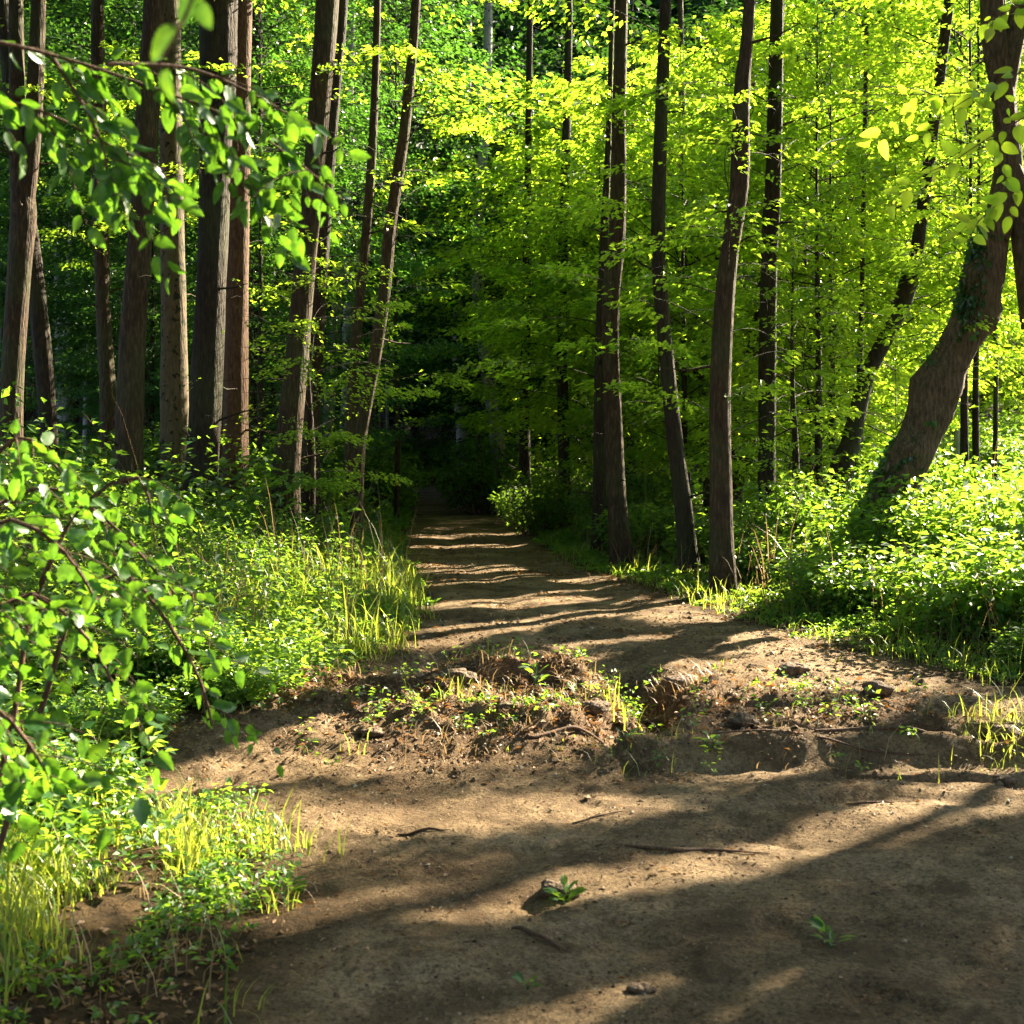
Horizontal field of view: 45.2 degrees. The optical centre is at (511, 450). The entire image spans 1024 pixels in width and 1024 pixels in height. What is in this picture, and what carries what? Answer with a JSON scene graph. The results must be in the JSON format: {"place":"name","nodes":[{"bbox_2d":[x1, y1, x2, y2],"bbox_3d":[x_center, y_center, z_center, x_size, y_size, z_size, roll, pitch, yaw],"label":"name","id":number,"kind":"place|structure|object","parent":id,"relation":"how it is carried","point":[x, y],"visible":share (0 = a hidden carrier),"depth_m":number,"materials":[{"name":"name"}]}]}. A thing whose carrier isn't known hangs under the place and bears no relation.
{"place":"outdoors","nodes":[
{"label":"outdoors","id":0,"kind":"place"},
{"bbox_2d":[0,0,370,294],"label":"leafy branch","id":1,"kind":"object","parent":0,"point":[226,161],"visible":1,"depth_m":3.05,"materials":[{"name":"green plant"}]},
{"bbox_2d":[0,362,1023,1023],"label":"ground","id":2,"kind":"structure","parent":0,"point":[534,836],"depth_m":5.59,"materials":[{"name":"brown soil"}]},
{"bbox_2d":[0,0,59,472],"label":"beech tree","id":3,"kind":"object","parent":2,"relation":"on","point":[42,346],"visible":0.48,"depth_m":17.41,"materials":[{"name":"brown plant"}]},
{"bbox_2d":[0,0,76,460],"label":"beech tree","id":4,"kind":"object","parent":2,"relation":"on","point":[23,223],"visible":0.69,"depth_m":15.91,"materials":[{"name":"brown plant"}]},
{"bbox_2d":[0,633,98,752],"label":"shrub","id":5,"kind":"object","parent":2,"relation":"on","point":[56,706],"visible":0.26,"depth_m":6.53,"materials":[{"name":"green plant"}]},
{"bbox_2d":[0,734,155,831],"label":"shrub","id":6,"kind":"object","parent":2,"relation":"on","point":[119,769],"visible":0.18,"depth_m":5.57,"materials":[{"name":"green plant"}]},
{"bbox_2d":[0,161,159,444],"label":"sapling","id":7,"kind":"object","parent":2,"relation":"on","point":[48,247],"visible":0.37,"depth_m":23.06,"materials":[{"name":"green plant"}]},
{"bbox_2d":[38,0,128,465],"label":"beech tree","id":8,"kind":"object","parent":2,"relation":"on","point":[106,363],"visible":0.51,"depth_m":18.90,"materials":[{"name":"green plant"}]},
{"bbox_2d":[0,657,191,895],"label":"tall herbs","id":9,"kind":"object","parent":2,"relation":"on","point":[123,818],"visible":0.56,"depth_m":4.96,"materials":[{"name":"green plant"}]},
{"bbox_2d":[0,0,199,436],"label":"young tree","id":10,"kind":"object","parent":2,"relation":"on","point":[66,134],"visible":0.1,"depth_m":22.81,"materials":[{"name":"green plant"}]},
{"bbox_2d":[32,677,189,764],"bbox_3d":[-2.302,1.531,6.897,0.975,0.471,0.978,0,0,-27],"label":"shrub","id":11,"kind":"object","parent":2,"relation":"on","point":[114,711],"visible":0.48,"depth_m":6.80,"materials":[{"name":"green plant"}]},
{"bbox_2d":[44,196,195,443],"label":"sapling","id":12,"kind":"object","parent":2,"relation":"on","point":[84,412],"visible":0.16,"depth_m":23.46,"materials":[{"name":"green plant"}]},
{"bbox_2d":[0,920,255,1023],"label":"leaf litter","id":13,"kind":"object","parent":2,"relation":"on","point":[84,972],"visible":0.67,"depth_m":3.96,"materials":[{"name":"plant"}]},
{"bbox_2d":[78,0,197,495],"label":"beech tree","id":14,"kind":"object","parent":2,"relation":"on","point":[174,404],"visible":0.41,"depth_m":17.85,"materials":[{"name":"brown plant"}]},
{"bbox_2d":[0,419,283,861],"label":"hazel shrub","id":15,"kind":"object","parent":2,"relation":"on","point":[38,725],"visible":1,"depth_m":3.65,"materials":[{"name":"green plant"}]},
{"bbox_2d":[0,776,304,1023],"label":"leafy ground plants","id":16,"kind":"object","parent":2,"relation":"on","point":[163,909],"visible":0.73,"depth_m":4.67,"materials":[{"name":"green plant"}]},
{"bbox_2d":[27,117,287,453],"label":"sapling","id":17,"kind":"object","parent":2,"relation":"on","point":[151,388],"visible":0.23,"depth_m":22.63,"materials":[{"name":"green plant"}]},
{"bbox_2d":[0,764,317,1021],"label":"grass","id":18,"kind":"structure","parent":2,"relation":"on","point":[120,953],"depth_m":4.13,"materials":[{"name":"plant"}]},
{"bbox_2d":[0,33,326,422],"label":"young tree","id":19,"kind":"object","parent":2,"relation":"on","point":[54,307],"visible":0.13,"depth_m":23.34,"materials":[{"name":"green plant"}]},
{"bbox_2d":[90,0,245,504],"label":"beech tree","id":20,"kind":"object","parent":2,"relation":"on","point":[130,395],"visible":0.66,"depth_m":14.87,"materials":[{"name":"brown plant"}]},
{"bbox_2d":[0,672,350,1023],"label":"grass","id":21,"kind":"structure","parent":2,"relation":"on","point":[20,897],"depth_m":4.68,"materials":[{"name":"green plant"}]},
{"bbox_2d":[89,603,262,682],"bbox_3d":[-2.204,1.266,8.101,1.084,0.523,1.086,0,0,44],"label":"shrub","id":22,"kind":"object","parent":2,"relation":"on","point":[217,634],"visible":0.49,"depth_m":7.88,"materials":[{"name":"green plant"}]},
{"bbox_2d":[0,0,353,259],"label":"young tree","id":23,"kind":"object","parent":2,"relation":"on","point":[108,23],"visible":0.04,"depth_m":26.83,"materials":[{"name":"green plant"}]},
{"bbox_2d":[0,550,361,713],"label":"leafy ground plants","id":24,"kind":"object","parent":2,"relation":"on","point":[281,647],"visible":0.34,"depth_m":7.91,"materials":[{"name":"green plant"}]},
{"bbox_2d":[0,0,371,447],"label":"young tree","id":25,"kind":"object","parent":2,"relation":"on","point":[52,40],"visible":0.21,"depth_m":21.17,"materials":[{"name":"green plant"}]},
{"bbox_2d":[0,381,403,693],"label":"tall herbs","id":26,"kind":"object","parent":2,"relation":"on","point":[224,491],"visible":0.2,"depth_m":13.97,"materials":[{"name":"green plant"}]},
{"bbox_2d":[181,0,258,523],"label":"beech tree","id":27,"kind":"object","parent":2,"relation":"on","point":[217,41],"visible":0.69,"depth_m":15.34,"materials":[{"name":"brown plant"}]},
{"bbox_2d":[0,444,440,702],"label":"undergrowth","id":28,"kind":"object","parent":2,"relation":"on","point":[402,519],"visible":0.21,"depth_m":11.86,"materials":[{"name":"green plant"}]},
{"bbox_2d":[0,399,441,687],"bbox_3d":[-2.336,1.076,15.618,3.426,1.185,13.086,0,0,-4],"label":"grass","id":29,"kind":"structure","parent":2,"relation":"on","point":[411,576],"depth_m":11.41,"materials":[{"name":"green plant"}]},
{"bbox_2d":[167,646,302,706],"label":"shrub","id":30,"kind":"object","parent":2,"relation":"on","point":[227,684],"visible":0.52,"depth_m":7.55,"materials":[{"name":"green plant"}]},
{"bbox_2d":[145,206,346,466],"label":"sapling","id":31,"kind":"object","parent":2,"relation":"on","point":[252,394],"visible":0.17,"depth_m":22.57,"materials":[{"name":"green plant"}]},
{"bbox_2d":[69,0,426,479],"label":"young tree","id":32,"kind":"object","parent":2,"relation":"on","point":[260,78],"visible":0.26,"depth_m":20.54,"materials":[{"name":"green plant"}]},
{"bbox_2d":[65,0,440,413],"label":"forest tree","id":33,"kind":"object","parent":2,"relation":"on","point":[362,24],"visible":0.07,"depth_m":33.13,"materials":[{"name":"green plant"}]},
{"bbox_2d":[157,0,367,503],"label":"beech tree","id":34,"kind":"object","parent":2,"relation":"on","point":[236,362],"visible":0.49,"depth_m":16.37,"materials":[{"name":"brown plant"}]},
{"bbox_2d":[116,52,431,451],"bbox_3d":[-5.172,-3.743,26.888,7.096,10.013,7.020,0,0,-31],"label":"young tree","id":35,"kind":"object","parent":2,"relation":"on","point":[352,304],"visible":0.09,"depth_m":27.10,"materials":[{"name":"green plant"}]},
{"bbox_2d":[179,0,401,532],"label":"beech tree","id":36,"kind":"object","parent":2,"relation":"on","point":[324,231],"visible":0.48,"depth_m":17.92,"materials":[{"name":"brown plant"}]},
{"bbox_2d":[181,219,440,533],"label":"young tree","id":37,"kind":"object","parent":2,"relation":"on","point":[311,483],"visible":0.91,"depth_m":15.40,"materials":[{"name":"green plant"}]},
{"bbox_2d":[149,91,482,467],"bbox_3d":[-3.416,-2.458,22.137,5.892,8.033,4.957,0,0,0],"label":"young tree","id":38,"kind":"object","parent":2,"relation":"on","point":[403,262],"visible":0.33,"depth_m":21.88,"materials":[{"name":"green plant"}]},
{"bbox_2d":[232,0,400,535],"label":"beech tree","id":39,"kind":"object","parent":2,"relation":"on","point":[292,394],"visible":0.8,"depth_m":15.38,"materials":[{"name":"brown plant"}]},
{"bbox_2d":[248,0,416,523],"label":"beech tree","id":40,"kind":"object","parent":2,"relation":"on","point":[359,302],"visible":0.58,"depth_m":18.94,"materials":[{"name":"brown plant"}]},
{"bbox_2d":[182,0,533,443],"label":"forest tree","id":41,"kind":"object","parent":2,"relation":"on","point":[346,324],"visible":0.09,"depth_m":37.24,"materials":[{"name":"green plant"}]},
{"bbox_2d":[262,0,474,475],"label":"beech tree","id":42,"kind":"object","parent":2,"relation":"on","point":[350,47],"visible":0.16,"depth_m":29.91,"materials":[{"name":"green plant"}]},
{"bbox_2d":[323,432,446,510],"bbox_3d":[-3.222,0.495,27.994,3.527,1.972,3.411,0,0,0],"label":"shrub","id":43,"kind":"object","parent":2,"relation":"on","point":[374,467],"visible":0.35,"depth_m":27.47,"materials":[{"name":"green plant"}]},
{"bbox_2d":[276,0,520,540],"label":"beech tree","id":44,"kind":"object","parent":2,"relation":"on","point":[384,291],"visible":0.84,"depth_m":16.92,"materials":[{"name":"green plant"}]},
{"bbox_2d":[252,0,555,517],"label":"young tree","id":45,"kind":"object","parent":2,"relation":"on","point":[448,226],"visible":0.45,"depth_m":25.45,"materials":[{"name":"green plant"}]},
{"bbox_2d":[344,148,593,507],"bbox_3d":[-0.813,-3.179,32.896,7.064,10.012,7.358,0,0,0],"label":"young tree","id":46,"kind":"object","parent":2,"relation":"on","point":[430,362],"visible":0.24,"depth_m":32.35,"materials":[{"name":"green plant"}]},
{"bbox_2d":[381,0,572,513],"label":"beech tree","id":47,"kind":"object","parent":2,"relation":"on","point":[487,45],"visible":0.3,"depth_m":30.89,"materials":[{"name":"green plant"}]},
{"bbox_2d":[363,47,591,458],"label":"forest tree","id":48,"kind":"object","parent":2,"relation":"on","point":[426,409],"visible":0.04,"depth_m":42.85,"materials":[{"name":"green plant"}]},
{"bbox_2d":[419,430,549,514],"bbox_3d":[-0.615,0.558,31.089,3.611,2.276,3.547,0,0,0],"label":"shrub","id":49,"kind":"object","parent":2,"relation":"on","point":[481,474],"visible":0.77,"depth_m":30.44,"materials":[{"name":"green plant"}]},
{"bbox_2d":[397,103,595,459],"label":"young tree","id":50,"kind":"object","parent":2,"relation":"on","point":[433,334],"visible":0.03,"depth_m":36.95,"materials":[{"name":"green plant"}]},
{"bbox_2d":[93,637,928,771],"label":"sparse weeds","id":51,"kind":"object","parent":2,"relation":"on","point":[804,683],"visible":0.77,"depth_m":7.52,"materials":[{"name":"green plant"}]},
{"bbox_2d":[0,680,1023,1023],"bbox_3d":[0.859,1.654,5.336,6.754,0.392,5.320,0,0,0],"label":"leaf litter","id":52,"kind":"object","parent":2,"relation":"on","point":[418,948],"visible":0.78,"depth_m":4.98,"materials":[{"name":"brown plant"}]},
{"bbox_2d":[9,655,1023,1023],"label":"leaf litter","id":53,"kind":"object","parent":2,"relation":"on","point":[629,891],"visible":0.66,"depth_m":4.93,"materials":[{"name":"brown plant"}]},
{"bbox_2d":[418,0,634,529],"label":"beech tree","id":54,"kind":"object","parent":2,"relation":"on","point":[524,461],"visible":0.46,"depth_m":24.91,"materials":[{"name":"green plant"}]},
{"bbox_2d":[421,0,653,526],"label":"beech tree","id":55,"kind":"object","parent":2,"relation":"on","point":[562,389],"visible":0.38,"depth_m":23.93,"materials":[{"name":"green plant"}]},
{"bbox_2d":[486,468,590,536],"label":"shrub","id":56,"kind":"object","parent":2,"relation":"on","point":[555,517],"visible":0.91,"depth_m":23.25,"materials":[{"name":"green plant"}]},
{"bbox_2d":[61,633,1017,782],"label":"grass","id":57,"kind":"structure","parent":2,"relation":"on","point":[563,690],"depth_m":7.91,"materials":[{"name":"plant"}]},
{"bbox_2d":[425,86,654,476],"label":"young tree","id":58,"kind":"object","parent":2,"relation":"on","point":[465,423],"visible":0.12,"depth_m":29.93,"materials":[{"name":"green plant"}]},
{"bbox_2d":[346,0,741,476],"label":"forest tree","id":59,"kind":"object","parent":2,"relation":"on","point":[543,42],"visible":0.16,"depth_m":33.98,"materials":[{"name":"green plant"}]},
{"bbox_2d":[420,0,729,566],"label":"beech tree","id":60,"kind":"object","parent":2,"relation":"on","point":[618,528],"visible":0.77,"depth_m":16.91,"materials":[{"name":"green plant"}]},
{"bbox_2d":[134,652,1023,789],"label":"earth crumbs","id":61,"kind":"object","parent":2,"relation":"on","point":[565,733],"visible":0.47,"depth_m":7.47,"materials":[{"name":"brown soil"}]},
{"bbox_2d":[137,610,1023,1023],"bbox_3d":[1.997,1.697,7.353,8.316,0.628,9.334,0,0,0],"label":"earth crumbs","id":62,"kind":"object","parent":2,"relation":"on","point":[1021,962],"visible":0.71,"depth_m":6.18,"materials":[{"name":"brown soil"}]},
{"bbox_2d":[147,532,1022,700],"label":"leaf litter","id":63,"kind":"object","parent":2,"relation":"on","point":[538,593],"visible":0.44,"depth_m":12.71,"materials":[{"name":"brown plant"}]},
{"bbox_2d":[462,136,711,494],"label":"young tree","id":64,"kind":"object","parent":2,"relation":"on","point":[534,414],"visible":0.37,"depth_m":22.08,"materials":[{"name":"green plant"}]},
{"bbox_2d":[158,646,1023,791],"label":"leaf litter","id":65,"kind":"object","parent":2,"relation":"on","point":[643,716],"visible":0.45,"depth_m":7.54,"materials":[{"name":"brown plant"}]},
{"bbox_2d":[576,0,627,551],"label":"beech tree","id":66,"kind":"object","parent":2,"relation":"on","point":[598,498],"visible":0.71,"depth_m":18.93,"materials":[{"name":"brown plant"}]},
{"bbox_2d":[460,42,763,496],"bbox_3d":[2.747,-3.551,27.869,6.926,10.683,7.222,0,0,34],"label":"young tree","id":67,"kind":"object","parent":2,"relation":"on","point":[586,187],"visible":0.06,"depth_m":26.95,"materials":[{"name":"green plant"}]},
{"bbox_2d":[438,53,790,479],"bbox_3d":[1.872,-3.058,24.994,6.960,9.738,7.036,0,0,0],"label":"young tree","id":68,"kind":"object","parent":2,"relation":"on","point":[536,132],"visible":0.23,"depth_m":24.37,"materials":[{"name":"green plant"}]},
{"bbox_2d":[560,461,692,544],"bbox_3d":[1.939,0.912,20.981,2.292,1.473,2.316,0,0,0],"label":"shrub","id":69,"kind":"object","parent":2,"relation":"on","point":[630,485],"visible":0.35,"depth_m":20.86,"materials":[{"name":"green plant"}]},
{"bbox_2d":[581,497,706,557],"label":"shrub","id":70,"kind":"object","parent":2,"relation":"on","point":[643,519],"visible":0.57,"depth_m":18.07,"materials":[{"name":"green plant"}]},
{"bbox_2d":[524,0,812,574],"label":"beech tree","id":71,"kind":"object","parent":2,"relation":"on","point":[666,351],"visible":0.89,"depth_m":15.42,"materials":[{"name":"green plant"}]},
{"bbox_2d":[502,0,858,486],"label":"young tree","id":72,"kind":"object","parent":2,"relation":"on","point":[591,302],"visible":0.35,"depth_m":21.08,"materials":[{"name":"green plant"}]},
{"bbox_2d":[595,0,862,595],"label":"beech tree","id":73,"kind":"object","parent":2,"relation":"on","point":[721,536],"visible":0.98,"depth_m":13.22,"materials":[{"name":"green plant"}]},
{"bbox_2d":[585,0,882,519],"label":"beech tree","id":74,"kind":"object","parent":2,"relation":"on","point":[660,439],"visible":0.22,"depth_m":20.86,"materials":[{"name":"green plant"}]},
{"bbox_2d":[540,26,932,477],"bbox_3d":[3.746,-3.115,23.267,6.835,9.738,6.944,0,0,0],"label":"young tree","id":75,"kind":"object","parent":2,"relation":"on","point":[695,56],"visible":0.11,"depth_m":22.52,"materials":[{"name":"green plant"}]},
{"bbox_2d":[472,470,1023,684],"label":"undergrowth","id":76,"kind":"object","parent":2,"relation":"on","point":[847,624],"visible":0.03,"depth_m":12.15,"materials":[{"name":"green plant"}]},
{"bbox_2d":[612,0,897,521],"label":"beech tree","id":77,"kind":"object","parent":2,"relation":"on","point":[768,285],"visible":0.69,"depth_m":16.90,"materials":[{"name":"green plant"}]},
{"bbox_2d":[575,0,954,464],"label":"forest tree","id":78,"kind":"object","parent":2,"relation":"on","point":[715,11],"visible":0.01,"depth_m":35.99,"materials":[{"name":"green plant"}]},
{"bbox_2d":[701,523,842,585],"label":"shrub","id":79,"kind":"object","parent":2,"relation":"on","point":[745,561],"visible":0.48,"depth_m":14.03,"materials":[{"name":"green plant"}]},
{"bbox_2d":[532,521,1023,685],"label":"grass","id":80,"kind":"structure","parent":2,"relation":"on","point":[704,596],"depth_m":11.28,"materials":[{"name":"green plant"}]},
{"bbox_2d":[698,468,866,572],"bbox_3d":[3.609,0.906,15.130,2.576,1.466,2.354,0,0,0],"label":"shrub","id":81,"kind":"object","parent":2,"relation":"on","point":[806,516],"visible":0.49,"depth_m":14.93,"materials":[{"name":"green plant"}]},
{"bbox_2d":[568,444,1022,669],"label":"grass","id":82,"kind":"structure","parent":2,"relation":"on","point":[636,549],"depth_m":12.70,"materials":[{"name":"plant"}]},
{"bbox_2d":[683,212,909,513],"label":"young tree","id":83,"kind":"object","parent":2,"relation":"on","point":[794,452],"visible":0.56,"depth_m":16.88,"materials":[{"name":"green plant"}]},
{"bbox_2d":[620,0,979,506],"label":"young tree","id":84,"kind":"object","parent":2,"relation":"on","point":[819,360],"visible":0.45,"depth_m":18.27,"materials":[{"name":"green plant"}]},
{"bbox_2d":[630,4,974,494],"bbox_3d":[5.172,-3.290,22.324,5.938,9.827,7.522,0,0,0],"label":"young tree","id":85,"kind":"object","parent":2,"relation":"on","point":[752,313],"visible":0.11,"depth_m":21.70,"materials":[{"name":"green plant"}]},
{"bbox_2d":[642,0,989,482],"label":"young tree","id":86,"kind":"object","parent":2,"relation":"on","point":[706,268],"visible":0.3,"depth_m":20.05,"materials":[{"name":"green plant"}]},
{"bbox_2d":[651,25,990,461],"bbox_3d":[6.331,-3.816,26.452,7.222,10.683,6.926,0,0,13],"label":"young tree","id":87,"kind":"object","parent":2,"relation":"on","point":[838,125],"visible":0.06,"depth_m":25.64,"materials":[{"name":"green plant"}]},
{"bbox_2d":[763,539,942,618],"bbox_3d":[3.293,1.244,11.900,1.734,0.785,1.738,0,0,39],"label":"shrub","id":88,"kind":"object","parent":2,"relation":"on","point":[832,586],"visible":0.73,"depth_m":11.60,"materials":[{"name":"green plant"}]},
{"bbox_2d":[689,7,1023,487],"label":"young tree","id":89,"kind":"object","parent":2,"relation":"on","point":[956,425],"visible":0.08,"depth_m":23.38,"materials":[{"name":"green plant"}]},
{"bbox_2d":[721,0,1013,536],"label":"beech tree","id":90,"kind":"object","parent":2,"relation":"on","point":[850,444],"visible":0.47,"depth_m":16.92,"materials":[{"name":"green plant"}]},
{"bbox_2d":[755,0,1023,479],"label":"young tree","id":91,"kind":"object","parent":2,"relation":"on","point":[967,14],"visible":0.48,"depth_m":16.77,"materials":[{"name":"green plant"}]},
{"bbox_2d":[791,0,1023,586],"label":"old burled tree","id":92,"kind":"object","parent":2,"relation":"on","point":[936,387],"visible":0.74,"depth_m":13.37,"materials":[{"name":"green plant"}]},
{"bbox_2d":[794,467,1021,598],"bbox_3d":[4.416,0.900,13.059,2.376,1.466,2.471,0,0,-44],"label":"shrub","id":93,"kind":"object","parent":2,"relation":"on","point":[899,522],"visible":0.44,"depth_m":12.74,"materials":[{"name":"green plant"}]},
{"bbox_2d":[796,0,1023,483],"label":"young tree","id":94,"kind":"object","parent":2,"relation":"on","point":[975,422],"visible":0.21,"depth_m":19.81,"materials":[{"name":"green plant"}]},
{"bbox_2d":[819,0,1023,463],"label":"young tree","id":95,"kind":"object","parent":2,"relation":"on","point":[961,39],"visible":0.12,"depth_m":23.59,"materials":[{"name":"green plant"}]},
{"bbox_2d":[824,421,1023,515],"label":"shrub","id":96,"kind":"object","parent":2,"relation":"on","point":[954,468],"visible":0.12,"depth_m":15.79,"materials":[{"name":"green plant"}]},
{"bbox_2d":[827,1,1023,484],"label":"young tree","id":97,"kind":"object","parent":2,"relation":"on","point":[995,416],"visible":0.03,"depth_m":26.96,"materials":[{"name":"green plant"}]},
{"bbox_2d":[855,0,1023,244],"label":"overhanging branch","id":98,"kind":"object","parent":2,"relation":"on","point":[996,200],"visible":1,"depth_m":5.72,"materials":[{"name":"green plant"}]},
{"bbox_2d":[864,519,1023,646],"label":"shrub","id":99,"kind":"object","parent":2,"relation":"on","point":[970,591],"visible":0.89,"depth_m":9.94,"materials":[{"name":"green plant"}]},
{"bbox_2d":[921,466,1023,593],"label":"shrub","id":100,"kind":"object","parent":2,"relation":"on","point":[999,518],"visible":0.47,"depth_m":11.64,"materials":[{"name":"green plant"}]},
{"bbox_2d":[928,420,1023,479],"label":"shrub","id":101,"kind":"object","parent":2,"relation":"on","point":[986,446],"visible":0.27,"depth_m":37.06,"materials":[{"name":"green plant"}]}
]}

